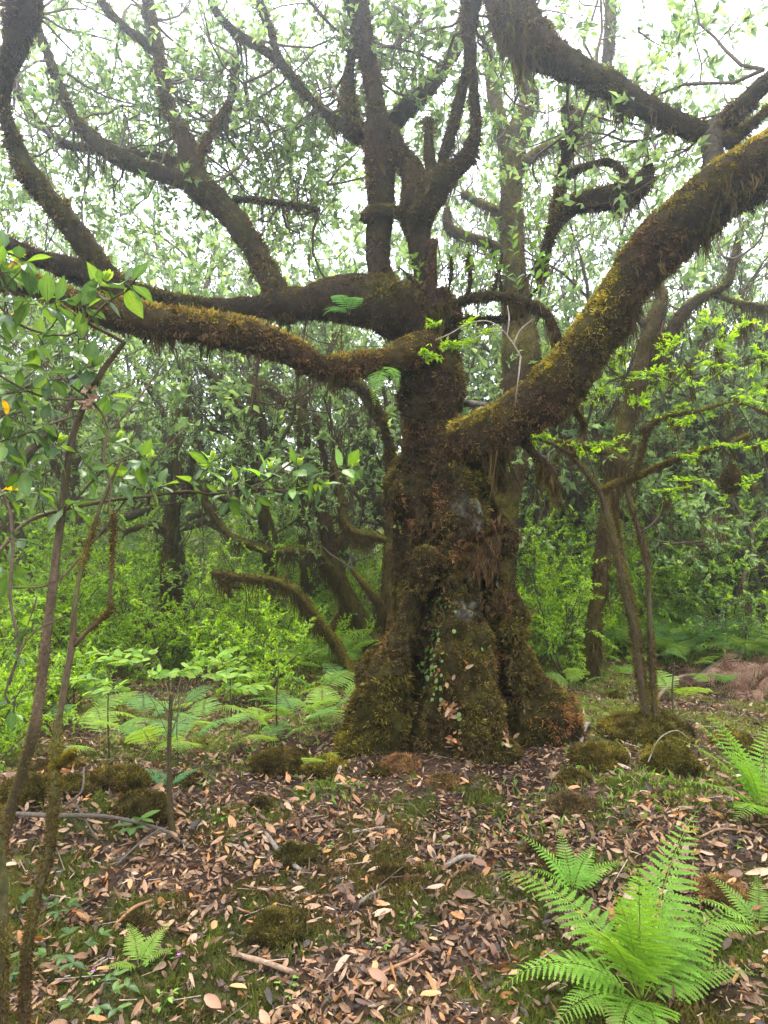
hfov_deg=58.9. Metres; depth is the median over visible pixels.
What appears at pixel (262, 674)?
leafy shrub
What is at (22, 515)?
forest tree
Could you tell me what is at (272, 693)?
bracken fern
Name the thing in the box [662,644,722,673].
bracken fern
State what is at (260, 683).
bracken fern
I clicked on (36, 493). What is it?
forest tree
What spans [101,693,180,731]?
bracken fern
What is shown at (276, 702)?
shoot
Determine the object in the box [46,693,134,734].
bracken fern
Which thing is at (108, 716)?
shoot
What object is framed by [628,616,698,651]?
bracken fern
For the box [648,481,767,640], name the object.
leafy shrub
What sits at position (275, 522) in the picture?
leafy shrub
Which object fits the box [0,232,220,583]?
forest tree
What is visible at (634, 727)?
moss mound
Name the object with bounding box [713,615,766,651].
bracken fern
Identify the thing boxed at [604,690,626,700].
moss mound
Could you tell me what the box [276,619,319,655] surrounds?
bracken fern
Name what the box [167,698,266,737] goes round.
bracken fern
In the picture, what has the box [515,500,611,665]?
leafy shrub
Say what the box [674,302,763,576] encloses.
forest tree
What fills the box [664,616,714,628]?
bracken fern
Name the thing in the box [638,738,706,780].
moss mound
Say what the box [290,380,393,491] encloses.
forest tree
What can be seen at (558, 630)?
leafy shrub
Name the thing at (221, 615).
leafy shrub
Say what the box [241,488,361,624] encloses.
leafy shrub
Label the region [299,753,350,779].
moss mound
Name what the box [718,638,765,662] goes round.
bracken fern
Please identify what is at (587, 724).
fallen stick
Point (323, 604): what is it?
leafy shrub
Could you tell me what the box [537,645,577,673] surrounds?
bracken fern
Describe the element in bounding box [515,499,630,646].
leafy shrub
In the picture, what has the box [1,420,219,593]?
forest tree
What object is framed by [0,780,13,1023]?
mossy sapling
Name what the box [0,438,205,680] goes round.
leafy shrub
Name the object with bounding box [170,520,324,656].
leafy shrub
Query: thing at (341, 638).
bracken fern
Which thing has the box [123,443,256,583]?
leafy shrub
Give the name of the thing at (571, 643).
bracken fern
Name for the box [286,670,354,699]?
bracken fern
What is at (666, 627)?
bracken fern
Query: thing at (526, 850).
moss mound
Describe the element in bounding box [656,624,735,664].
bracken fern
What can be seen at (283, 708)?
bracken fern
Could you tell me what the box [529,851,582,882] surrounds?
moss mound
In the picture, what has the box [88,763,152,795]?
moss mound
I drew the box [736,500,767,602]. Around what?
leafy shrub
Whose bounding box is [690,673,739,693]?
bracken fern
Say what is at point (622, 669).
bracken fern
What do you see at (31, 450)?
forest tree
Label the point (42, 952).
seedling
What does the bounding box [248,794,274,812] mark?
moss mound
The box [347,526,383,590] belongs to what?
leafy shrub
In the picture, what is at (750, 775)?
lady fern
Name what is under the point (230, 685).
shoot
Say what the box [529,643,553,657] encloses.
bracken fern
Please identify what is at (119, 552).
leafy shrub
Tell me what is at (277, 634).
bracken fern
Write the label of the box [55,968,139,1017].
seedling
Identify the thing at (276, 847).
fallen stick
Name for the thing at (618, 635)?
bracken fern
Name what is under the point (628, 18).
sky
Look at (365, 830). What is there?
fallen stick
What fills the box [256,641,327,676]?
bracken fern
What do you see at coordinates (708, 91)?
forest tree
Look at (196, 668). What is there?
young laurel
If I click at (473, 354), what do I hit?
forest tree
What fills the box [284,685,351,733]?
bracken fern
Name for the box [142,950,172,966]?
seedling
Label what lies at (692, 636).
bracken fern
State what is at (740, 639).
bracken fern
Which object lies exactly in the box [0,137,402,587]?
forest tree
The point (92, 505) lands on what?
forest tree
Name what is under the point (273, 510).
forest tree
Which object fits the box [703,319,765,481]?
forest tree
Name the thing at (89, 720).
bracken fern
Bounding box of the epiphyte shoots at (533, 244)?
[406,204,576,314]
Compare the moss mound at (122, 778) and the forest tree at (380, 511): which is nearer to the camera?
the moss mound at (122, 778)
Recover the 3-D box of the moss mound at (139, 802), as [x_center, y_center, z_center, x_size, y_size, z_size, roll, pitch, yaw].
[-1.301,1.610,3.668,0.353,0.231,0.288,0,-3,0]
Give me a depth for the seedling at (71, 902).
2.76 m
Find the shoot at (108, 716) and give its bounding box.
[107,661,109,757]
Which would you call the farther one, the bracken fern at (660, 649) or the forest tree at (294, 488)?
the forest tree at (294, 488)
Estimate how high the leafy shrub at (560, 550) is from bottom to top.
2.523 m
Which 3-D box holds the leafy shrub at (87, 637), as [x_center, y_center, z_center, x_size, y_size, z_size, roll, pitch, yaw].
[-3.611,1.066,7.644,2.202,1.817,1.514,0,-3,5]
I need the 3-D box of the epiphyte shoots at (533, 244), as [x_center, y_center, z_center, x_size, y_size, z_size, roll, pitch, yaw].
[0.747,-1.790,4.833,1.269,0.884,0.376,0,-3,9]
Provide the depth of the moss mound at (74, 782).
3.75 m
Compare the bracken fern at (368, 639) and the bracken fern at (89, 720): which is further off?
the bracken fern at (368, 639)
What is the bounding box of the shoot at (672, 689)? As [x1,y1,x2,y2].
[671,662,674,713]
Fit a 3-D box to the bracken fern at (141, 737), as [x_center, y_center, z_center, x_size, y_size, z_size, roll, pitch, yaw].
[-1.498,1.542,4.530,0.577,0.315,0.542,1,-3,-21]
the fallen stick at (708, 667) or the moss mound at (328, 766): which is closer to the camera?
the moss mound at (328, 766)
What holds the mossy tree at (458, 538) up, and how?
on the ground at (198, 873)
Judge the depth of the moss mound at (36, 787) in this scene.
3.58 m
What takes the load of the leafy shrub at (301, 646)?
on the ground at (198, 873)
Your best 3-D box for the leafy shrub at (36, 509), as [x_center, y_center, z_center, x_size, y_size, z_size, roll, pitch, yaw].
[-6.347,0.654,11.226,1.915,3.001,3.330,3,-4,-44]
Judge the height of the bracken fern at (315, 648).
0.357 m
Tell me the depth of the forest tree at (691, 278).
9.62 m
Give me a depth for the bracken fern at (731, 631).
9.49 m
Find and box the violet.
[88,970,99,984]
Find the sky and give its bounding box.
[0,0,767,474]
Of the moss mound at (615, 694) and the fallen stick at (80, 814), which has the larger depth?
the moss mound at (615, 694)
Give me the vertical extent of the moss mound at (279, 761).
0.202 m
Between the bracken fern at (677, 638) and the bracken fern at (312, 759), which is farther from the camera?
the bracken fern at (677, 638)
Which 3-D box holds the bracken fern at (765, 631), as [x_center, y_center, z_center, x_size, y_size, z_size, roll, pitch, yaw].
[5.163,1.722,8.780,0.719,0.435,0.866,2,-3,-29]
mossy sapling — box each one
[0,458,123,1023]
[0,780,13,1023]
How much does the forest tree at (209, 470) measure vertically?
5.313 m
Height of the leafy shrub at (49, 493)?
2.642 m
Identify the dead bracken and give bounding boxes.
[678,649,767,703]
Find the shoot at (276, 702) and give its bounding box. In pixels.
[276,666,278,740]
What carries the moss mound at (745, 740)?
on the ground at (198, 873)
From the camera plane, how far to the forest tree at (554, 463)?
13.60 m
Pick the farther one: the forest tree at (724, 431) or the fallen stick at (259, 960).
the forest tree at (724, 431)
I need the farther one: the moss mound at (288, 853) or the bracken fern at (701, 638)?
the bracken fern at (701, 638)
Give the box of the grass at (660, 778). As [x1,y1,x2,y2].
[109,665,760,891]
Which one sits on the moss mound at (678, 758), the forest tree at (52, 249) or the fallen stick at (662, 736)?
the fallen stick at (662, 736)
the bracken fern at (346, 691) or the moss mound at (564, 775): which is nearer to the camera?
the moss mound at (564, 775)
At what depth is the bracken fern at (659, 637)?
8.97 m
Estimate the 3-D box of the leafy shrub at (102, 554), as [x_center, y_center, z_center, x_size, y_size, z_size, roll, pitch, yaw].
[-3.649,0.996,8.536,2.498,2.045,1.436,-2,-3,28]
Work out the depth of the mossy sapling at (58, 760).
2.13 m
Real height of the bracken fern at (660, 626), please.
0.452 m
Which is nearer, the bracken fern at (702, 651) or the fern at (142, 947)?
the fern at (142, 947)
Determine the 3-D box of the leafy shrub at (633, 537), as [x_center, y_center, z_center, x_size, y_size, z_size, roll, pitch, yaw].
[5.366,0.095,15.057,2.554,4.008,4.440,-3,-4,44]
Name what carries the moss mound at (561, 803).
on the ground at (198, 873)
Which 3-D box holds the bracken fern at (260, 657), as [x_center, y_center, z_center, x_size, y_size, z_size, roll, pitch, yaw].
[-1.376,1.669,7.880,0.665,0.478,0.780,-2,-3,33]
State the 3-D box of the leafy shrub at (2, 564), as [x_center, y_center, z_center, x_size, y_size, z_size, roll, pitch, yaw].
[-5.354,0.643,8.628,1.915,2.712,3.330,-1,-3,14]
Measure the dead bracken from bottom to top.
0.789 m
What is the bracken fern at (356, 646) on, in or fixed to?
on the ground at (198, 873)
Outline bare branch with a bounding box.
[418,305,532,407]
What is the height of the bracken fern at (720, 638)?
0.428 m
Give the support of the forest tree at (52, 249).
on the ground at (198, 873)
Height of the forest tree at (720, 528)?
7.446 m
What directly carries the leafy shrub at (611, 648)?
on the ground at (198, 873)
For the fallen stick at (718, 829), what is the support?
on the ground at (198, 873)
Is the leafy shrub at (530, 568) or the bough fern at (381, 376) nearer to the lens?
the bough fern at (381, 376)
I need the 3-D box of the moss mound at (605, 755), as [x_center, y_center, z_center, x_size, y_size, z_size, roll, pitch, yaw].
[1.410,1.593,4.422,0.434,0.213,0.383,0,-3,0]
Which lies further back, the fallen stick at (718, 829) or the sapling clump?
the sapling clump
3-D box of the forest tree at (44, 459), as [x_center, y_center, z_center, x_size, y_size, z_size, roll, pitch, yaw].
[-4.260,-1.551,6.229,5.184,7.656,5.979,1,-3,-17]
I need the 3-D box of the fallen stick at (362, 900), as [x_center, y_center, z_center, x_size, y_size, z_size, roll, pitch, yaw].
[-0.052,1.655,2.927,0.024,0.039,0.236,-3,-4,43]
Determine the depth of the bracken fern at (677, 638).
9.18 m
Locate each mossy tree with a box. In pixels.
[0,0,767,766]
[50,253,259,657]
[109,206,348,639]
[147,323,382,653]
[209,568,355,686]
[263,258,403,638]
[294,0,618,590]
[474,99,767,685]
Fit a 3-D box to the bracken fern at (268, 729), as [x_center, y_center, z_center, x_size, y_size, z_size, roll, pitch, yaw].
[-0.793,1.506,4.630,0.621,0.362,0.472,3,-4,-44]
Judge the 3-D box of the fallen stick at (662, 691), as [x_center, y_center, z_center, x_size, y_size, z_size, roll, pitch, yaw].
[2.940,1.780,6.957,0.096,0.074,1.886,-2,-4,36]
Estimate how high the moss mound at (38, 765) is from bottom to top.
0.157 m
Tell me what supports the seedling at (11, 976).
on the ground at (198, 873)
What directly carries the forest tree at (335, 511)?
on the ground at (198, 873)
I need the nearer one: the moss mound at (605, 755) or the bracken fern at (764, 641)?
the moss mound at (605, 755)
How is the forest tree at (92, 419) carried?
on the ground at (198, 873)
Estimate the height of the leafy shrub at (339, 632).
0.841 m
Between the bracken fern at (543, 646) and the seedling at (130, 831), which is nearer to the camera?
the seedling at (130, 831)
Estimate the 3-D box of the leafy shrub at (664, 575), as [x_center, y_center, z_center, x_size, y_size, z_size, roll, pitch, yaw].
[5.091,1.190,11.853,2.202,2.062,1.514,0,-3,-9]
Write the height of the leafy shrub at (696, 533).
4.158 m
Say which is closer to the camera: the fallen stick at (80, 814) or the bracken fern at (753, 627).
the fallen stick at (80, 814)
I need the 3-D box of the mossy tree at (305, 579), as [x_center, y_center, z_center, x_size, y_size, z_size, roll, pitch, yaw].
[-2.755,-1.035,11.223,4.568,7.602,4.045,2,-4,-40]
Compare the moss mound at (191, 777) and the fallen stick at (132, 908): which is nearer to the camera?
the fallen stick at (132, 908)
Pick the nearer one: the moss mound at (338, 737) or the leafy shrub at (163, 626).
the moss mound at (338, 737)
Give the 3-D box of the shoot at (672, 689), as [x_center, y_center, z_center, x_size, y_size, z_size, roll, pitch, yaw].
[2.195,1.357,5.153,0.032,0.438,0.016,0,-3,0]
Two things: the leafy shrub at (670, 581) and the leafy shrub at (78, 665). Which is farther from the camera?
the leafy shrub at (670, 581)
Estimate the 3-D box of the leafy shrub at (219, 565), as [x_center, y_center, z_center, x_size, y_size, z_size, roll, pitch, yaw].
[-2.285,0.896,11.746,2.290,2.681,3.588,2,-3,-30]
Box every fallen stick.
[16,767,194,865]
[113,899,152,927]
[237,952,297,974]
[243,841,249,849]
[264,832,301,870]
[347,826,384,834]
[351,886,386,909]
[365,948,426,981]
[443,854,481,867]
[579,722,590,742]
[648,730,689,761]
[657,673,693,698]
[693,644,759,680]
[697,827,755,838]
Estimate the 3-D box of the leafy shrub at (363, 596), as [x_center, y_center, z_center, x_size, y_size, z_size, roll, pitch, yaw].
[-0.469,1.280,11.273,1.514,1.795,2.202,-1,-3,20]
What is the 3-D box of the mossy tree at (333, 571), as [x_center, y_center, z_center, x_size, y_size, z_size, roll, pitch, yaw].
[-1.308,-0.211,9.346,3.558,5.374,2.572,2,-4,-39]
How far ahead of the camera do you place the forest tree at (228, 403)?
9.75 m
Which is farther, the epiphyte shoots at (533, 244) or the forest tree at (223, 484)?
the forest tree at (223, 484)
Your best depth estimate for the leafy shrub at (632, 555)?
8.83 m
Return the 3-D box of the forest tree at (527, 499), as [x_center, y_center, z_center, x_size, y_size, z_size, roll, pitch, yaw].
[1.385,-1.086,11.226,4.540,7.720,6.387,3,-4,-42]
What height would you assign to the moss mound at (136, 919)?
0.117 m
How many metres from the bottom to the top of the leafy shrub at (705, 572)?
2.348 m
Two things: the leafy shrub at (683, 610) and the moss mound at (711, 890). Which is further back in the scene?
the leafy shrub at (683, 610)
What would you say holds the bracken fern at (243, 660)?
on the ground at (198, 873)
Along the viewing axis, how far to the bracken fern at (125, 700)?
5.93 m
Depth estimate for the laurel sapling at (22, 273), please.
2.25 m
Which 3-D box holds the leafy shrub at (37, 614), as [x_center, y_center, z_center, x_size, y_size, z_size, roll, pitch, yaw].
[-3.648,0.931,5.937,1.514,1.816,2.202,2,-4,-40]
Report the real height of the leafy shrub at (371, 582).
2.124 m
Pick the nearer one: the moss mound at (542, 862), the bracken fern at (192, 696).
the moss mound at (542, 862)
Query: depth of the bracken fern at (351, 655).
7.82 m
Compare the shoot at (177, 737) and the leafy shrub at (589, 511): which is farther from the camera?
the leafy shrub at (589, 511)
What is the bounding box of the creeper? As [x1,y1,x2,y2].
[393,525,512,746]
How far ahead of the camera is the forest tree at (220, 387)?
9.90 m
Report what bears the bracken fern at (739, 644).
on the ground at (198, 873)
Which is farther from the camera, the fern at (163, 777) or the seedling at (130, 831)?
the fern at (163, 777)
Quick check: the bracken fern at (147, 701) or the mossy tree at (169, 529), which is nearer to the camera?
the bracken fern at (147, 701)
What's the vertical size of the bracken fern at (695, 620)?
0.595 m
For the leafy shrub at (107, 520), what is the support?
on the ground at (198, 873)
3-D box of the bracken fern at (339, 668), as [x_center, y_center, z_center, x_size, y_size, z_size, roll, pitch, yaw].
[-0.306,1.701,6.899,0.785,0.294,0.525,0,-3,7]
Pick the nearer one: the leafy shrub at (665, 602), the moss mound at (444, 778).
the moss mound at (444, 778)
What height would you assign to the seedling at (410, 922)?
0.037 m
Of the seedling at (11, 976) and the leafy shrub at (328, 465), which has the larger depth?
the leafy shrub at (328, 465)
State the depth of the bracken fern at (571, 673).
6.92 m
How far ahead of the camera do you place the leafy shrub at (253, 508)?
19.50 m
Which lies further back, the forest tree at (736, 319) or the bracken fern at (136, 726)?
the forest tree at (736, 319)
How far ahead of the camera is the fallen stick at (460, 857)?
3.25 m
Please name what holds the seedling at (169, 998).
on the ground at (198, 873)
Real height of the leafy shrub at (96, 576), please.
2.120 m
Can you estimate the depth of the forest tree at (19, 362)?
20.36 m
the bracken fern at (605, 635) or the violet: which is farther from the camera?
the bracken fern at (605, 635)
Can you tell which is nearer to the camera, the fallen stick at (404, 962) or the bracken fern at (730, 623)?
the fallen stick at (404, 962)
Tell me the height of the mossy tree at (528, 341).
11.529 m
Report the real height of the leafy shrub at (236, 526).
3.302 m
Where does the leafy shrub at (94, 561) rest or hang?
on the ground at (198, 873)
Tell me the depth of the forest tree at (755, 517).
10.49 m
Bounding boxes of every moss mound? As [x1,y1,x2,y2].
[0,771,67,810]
[28,757,86,773]
[61,771,100,797]
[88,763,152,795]
[109,787,175,824]
[116,908,157,935]
[172,769,206,786]
[237,903,309,950]
[246,746,313,778]
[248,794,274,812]
[272,840,323,869]
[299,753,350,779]
[332,730,349,746]
[364,761,391,779]
[370,862,432,890]
[377,751,421,776]
[425,769,460,791]
[516,836,558,857]
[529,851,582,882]
[542,789,601,819]
[555,766,594,787]
[567,740,631,772]
[594,706,695,746]
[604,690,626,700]
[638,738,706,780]
[686,869,761,911]
[706,727,766,761]
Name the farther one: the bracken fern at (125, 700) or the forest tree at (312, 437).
the forest tree at (312, 437)
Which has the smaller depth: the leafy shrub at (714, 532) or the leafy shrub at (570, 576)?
the leafy shrub at (570, 576)
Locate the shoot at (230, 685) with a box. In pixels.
[229,639,232,716]
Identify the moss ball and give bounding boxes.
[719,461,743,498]
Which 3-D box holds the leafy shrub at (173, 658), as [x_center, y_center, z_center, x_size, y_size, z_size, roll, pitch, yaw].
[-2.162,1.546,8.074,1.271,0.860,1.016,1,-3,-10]
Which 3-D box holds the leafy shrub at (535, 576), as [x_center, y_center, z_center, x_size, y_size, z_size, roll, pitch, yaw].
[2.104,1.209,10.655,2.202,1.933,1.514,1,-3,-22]
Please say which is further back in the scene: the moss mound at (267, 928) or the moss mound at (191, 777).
the moss mound at (191, 777)
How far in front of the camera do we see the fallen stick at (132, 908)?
2.84 m
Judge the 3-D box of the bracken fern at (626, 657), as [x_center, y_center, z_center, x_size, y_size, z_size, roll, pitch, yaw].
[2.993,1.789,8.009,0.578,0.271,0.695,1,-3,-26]
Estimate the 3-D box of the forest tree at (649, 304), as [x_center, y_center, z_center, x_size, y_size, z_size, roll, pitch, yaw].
[3.763,-1.627,13.729,7.526,8.240,6.503,-1,-3,24]
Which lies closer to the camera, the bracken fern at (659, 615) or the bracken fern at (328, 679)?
the bracken fern at (328, 679)
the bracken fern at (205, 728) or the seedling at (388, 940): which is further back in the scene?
the bracken fern at (205, 728)
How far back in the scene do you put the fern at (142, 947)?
2.53 m
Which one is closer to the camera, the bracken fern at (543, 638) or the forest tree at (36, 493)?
the bracken fern at (543, 638)
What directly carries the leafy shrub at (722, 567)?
on the ground at (198, 873)
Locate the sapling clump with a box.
[528,309,767,716]
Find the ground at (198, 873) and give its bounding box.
[0,465,767,1023]
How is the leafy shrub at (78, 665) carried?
on the ground at (198, 873)
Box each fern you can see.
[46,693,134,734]
[63,707,150,756]
[76,684,138,717]
[92,716,161,752]
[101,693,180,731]
[106,922,173,970]
[116,715,198,760]
[144,717,240,758]
[144,767,202,784]
[151,684,214,719]
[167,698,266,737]
[190,712,247,737]
[207,652,252,672]
[214,704,286,734]
[235,707,318,747]
[245,687,326,713]
[248,682,267,706]
[251,636,297,674]
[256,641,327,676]
[258,693,347,731]
[264,625,285,648]
[272,648,331,677]
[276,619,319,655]
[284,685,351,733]
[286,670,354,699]
[290,639,344,672]
[297,683,354,726]
[302,752,339,763]
[303,629,375,642]
[314,663,352,693]
[315,634,378,665]
[320,644,361,653]
[321,647,358,662]
[323,295,362,315]
[345,635,379,657]
[359,367,400,404]
[483,810,755,1023]
[518,827,623,891]
[529,611,570,638]
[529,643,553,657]
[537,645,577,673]
[542,634,582,654]
[545,667,607,693]
[555,634,582,656]
[567,618,621,640]
[577,626,646,659]
[603,654,663,667]
[608,664,634,682]
[611,613,641,646]
[620,637,675,658]
[622,626,682,631]
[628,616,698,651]
[637,611,681,621]
[639,620,699,651]
[641,629,719,665]
[642,619,697,635]
[643,642,693,663]
[647,670,712,708]
[654,631,715,663]
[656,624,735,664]
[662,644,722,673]
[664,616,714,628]
[670,618,751,652]
[672,622,730,657]
[673,612,740,644]
[673,713,767,821]
[680,627,734,650]
[684,641,752,663]
[688,874,767,933]
[689,629,767,658]
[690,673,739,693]
[711,640,767,666]
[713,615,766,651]
[718,619,767,649]
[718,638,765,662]
[719,635,767,666]
[750,638,767,653]
[752,626,767,638]
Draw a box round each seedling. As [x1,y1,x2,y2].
[7,948,39,983]
[18,889,46,909]
[33,926,112,973]
[45,897,81,925]
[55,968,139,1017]
[109,810,159,838]
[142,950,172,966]
[154,988,178,1011]
[274,975,298,998]
[367,939,391,953]
[399,911,421,927]
[722,839,742,848]
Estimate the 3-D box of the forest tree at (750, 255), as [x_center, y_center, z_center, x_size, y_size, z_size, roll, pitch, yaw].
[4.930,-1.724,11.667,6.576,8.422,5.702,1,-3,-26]
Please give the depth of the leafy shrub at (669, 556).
11.87 m
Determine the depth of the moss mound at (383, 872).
3.07 m
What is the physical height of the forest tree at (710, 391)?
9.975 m
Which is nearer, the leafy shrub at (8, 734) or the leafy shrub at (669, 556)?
the leafy shrub at (8, 734)
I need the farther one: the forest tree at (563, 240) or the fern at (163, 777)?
the forest tree at (563, 240)
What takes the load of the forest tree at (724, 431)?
on the ground at (198, 873)
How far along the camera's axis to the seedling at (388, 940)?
2.55 m
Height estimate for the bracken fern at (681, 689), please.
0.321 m
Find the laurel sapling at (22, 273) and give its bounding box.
[0,229,360,857]
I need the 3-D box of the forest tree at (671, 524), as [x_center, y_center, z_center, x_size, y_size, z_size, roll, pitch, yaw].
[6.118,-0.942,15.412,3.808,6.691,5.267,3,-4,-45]
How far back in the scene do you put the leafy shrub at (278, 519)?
18.21 m
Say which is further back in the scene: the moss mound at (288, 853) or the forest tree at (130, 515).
the forest tree at (130, 515)
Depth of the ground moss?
2.94 m
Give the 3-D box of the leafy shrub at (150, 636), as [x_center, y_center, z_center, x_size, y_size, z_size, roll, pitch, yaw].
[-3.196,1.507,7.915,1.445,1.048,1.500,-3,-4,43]
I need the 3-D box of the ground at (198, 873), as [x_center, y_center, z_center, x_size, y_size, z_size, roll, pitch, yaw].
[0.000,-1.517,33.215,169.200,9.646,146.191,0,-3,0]
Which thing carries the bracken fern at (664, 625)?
on the ground at (198, 873)
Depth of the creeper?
4.76 m
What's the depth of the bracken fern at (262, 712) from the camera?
4.91 m
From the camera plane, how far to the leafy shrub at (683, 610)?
10.63 m
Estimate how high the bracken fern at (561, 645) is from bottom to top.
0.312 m
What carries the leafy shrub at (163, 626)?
on the ground at (198, 873)
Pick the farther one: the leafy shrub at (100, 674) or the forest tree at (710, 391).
the forest tree at (710, 391)
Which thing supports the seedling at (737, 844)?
on the ground at (198, 873)
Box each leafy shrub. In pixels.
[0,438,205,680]
[0,469,59,637]
[0,470,92,639]
[0,485,98,612]
[0,495,162,646]
[0,537,71,716]
[0,541,162,679]
[0,638,100,735]
[0,651,88,771]
[2,499,225,647]
[19,514,183,636]
[20,637,130,711]
[23,510,165,671]
[29,474,195,611]
[49,598,183,681]
[58,538,248,686]
[89,458,245,621]
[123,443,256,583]
[153,607,254,670]
[162,531,326,673]
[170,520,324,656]
[175,596,326,707]
[181,428,292,564]
[182,492,336,626]
[188,475,334,592]
[208,469,381,596]
[222,598,335,672]
[235,464,365,568]
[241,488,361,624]
[266,419,382,543]
[280,579,359,654]
[294,600,374,666]
[316,545,382,634]
[341,542,381,635]
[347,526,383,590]
[514,508,620,685]
[515,489,723,641]
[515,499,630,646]
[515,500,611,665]
[515,547,568,638]
[516,475,633,597]
[516,491,678,665]
[523,484,669,633]
[554,462,739,623]
[560,491,754,631]
[575,609,660,664]
[587,469,709,588]
[610,496,767,652]
[611,521,724,623]
[639,453,760,591]
[639,525,759,617]
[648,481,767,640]
[652,593,716,643]
[667,492,767,616]
[679,529,760,637]
[682,464,748,587]
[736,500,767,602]
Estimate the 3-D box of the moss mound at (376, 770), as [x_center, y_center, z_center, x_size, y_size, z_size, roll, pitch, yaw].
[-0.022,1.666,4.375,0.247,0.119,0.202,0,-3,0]
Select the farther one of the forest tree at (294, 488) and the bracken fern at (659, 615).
the forest tree at (294, 488)
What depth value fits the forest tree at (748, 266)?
11.32 m
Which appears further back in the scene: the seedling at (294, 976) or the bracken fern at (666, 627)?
the bracken fern at (666, 627)
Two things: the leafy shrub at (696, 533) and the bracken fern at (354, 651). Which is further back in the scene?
the leafy shrub at (696, 533)
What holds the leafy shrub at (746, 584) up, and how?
on the ground at (198, 873)
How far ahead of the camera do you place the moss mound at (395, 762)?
4.36 m
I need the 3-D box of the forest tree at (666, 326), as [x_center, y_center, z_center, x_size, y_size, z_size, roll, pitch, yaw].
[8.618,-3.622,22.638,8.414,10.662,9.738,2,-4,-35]
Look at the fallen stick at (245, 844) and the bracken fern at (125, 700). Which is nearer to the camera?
the fallen stick at (245, 844)
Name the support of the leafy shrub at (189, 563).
on the ground at (198, 873)
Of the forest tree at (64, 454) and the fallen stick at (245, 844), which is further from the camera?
the forest tree at (64, 454)
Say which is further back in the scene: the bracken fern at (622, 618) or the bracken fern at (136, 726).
the bracken fern at (622, 618)
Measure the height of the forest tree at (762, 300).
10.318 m
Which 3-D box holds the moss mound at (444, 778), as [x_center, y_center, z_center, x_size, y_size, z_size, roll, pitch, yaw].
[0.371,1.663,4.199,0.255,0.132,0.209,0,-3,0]
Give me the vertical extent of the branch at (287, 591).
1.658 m
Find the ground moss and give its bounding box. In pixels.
[0,594,767,1023]
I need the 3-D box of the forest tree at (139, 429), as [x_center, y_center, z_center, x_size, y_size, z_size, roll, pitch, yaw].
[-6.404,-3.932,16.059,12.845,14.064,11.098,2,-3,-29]
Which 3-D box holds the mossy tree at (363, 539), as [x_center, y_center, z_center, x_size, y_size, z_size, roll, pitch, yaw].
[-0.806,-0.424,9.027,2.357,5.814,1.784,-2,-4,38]
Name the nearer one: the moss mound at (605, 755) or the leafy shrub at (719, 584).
the moss mound at (605, 755)
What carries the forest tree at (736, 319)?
on the ground at (198, 873)
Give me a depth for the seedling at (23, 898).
2.86 m
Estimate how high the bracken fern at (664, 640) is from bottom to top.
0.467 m
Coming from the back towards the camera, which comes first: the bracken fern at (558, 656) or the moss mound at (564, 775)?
the bracken fern at (558, 656)
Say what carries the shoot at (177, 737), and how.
on the ground at (198, 873)
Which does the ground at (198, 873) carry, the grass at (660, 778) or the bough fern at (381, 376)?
the grass at (660, 778)
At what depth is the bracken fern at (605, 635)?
8.72 m
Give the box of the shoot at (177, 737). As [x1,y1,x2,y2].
[176,699,178,763]
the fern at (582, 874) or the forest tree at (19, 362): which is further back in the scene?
the forest tree at (19, 362)
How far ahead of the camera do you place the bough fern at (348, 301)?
4.95 m
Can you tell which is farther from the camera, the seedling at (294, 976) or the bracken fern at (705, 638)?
the bracken fern at (705, 638)
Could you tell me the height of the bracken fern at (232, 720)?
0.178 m
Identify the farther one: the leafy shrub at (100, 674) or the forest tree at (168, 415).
the forest tree at (168, 415)
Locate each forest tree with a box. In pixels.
[0,21,407,639]
[0,64,399,618]
[0,108,209,510]
[0,113,293,633]
[0,116,210,654]
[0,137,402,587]
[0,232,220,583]
[0,346,140,578]
[1,158,209,483]
[1,303,26,499]
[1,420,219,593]
[1,456,86,532]
[2,357,157,541]
[2,361,153,509]
[44,473,152,539]
[85,54,700,619]
[94,401,265,533]
[118,340,238,541]
[141,221,559,628]
[153,279,401,587]
[194,365,381,499]
[208,108,689,601]
[214,404,382,559]
[239,438,383,582]
[245,448,382,560]
[267,8,700,626]
[277,0,767,627]
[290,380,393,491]
[351,230,668,589]
[376,0,767,610]
[455,134,767,597]
[462,335,637,597]
[474,221,767,640]
[485,55,767,644]
[524,217,756,592]
[529,355,767,619]
[586,384,767,640]
[589,386,758,592]
[597,259,736,531]
[656,324,767,620]
[671,275,767,459]
[673,291,766,573]
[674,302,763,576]
[691,275,763,507]
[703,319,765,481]
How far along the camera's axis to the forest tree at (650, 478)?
10.12 m
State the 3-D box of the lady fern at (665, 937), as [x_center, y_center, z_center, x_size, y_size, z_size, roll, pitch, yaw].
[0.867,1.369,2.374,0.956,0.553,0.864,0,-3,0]
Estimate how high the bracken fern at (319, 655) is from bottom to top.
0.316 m
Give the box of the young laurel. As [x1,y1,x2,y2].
[70,645,273,831]
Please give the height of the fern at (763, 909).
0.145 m

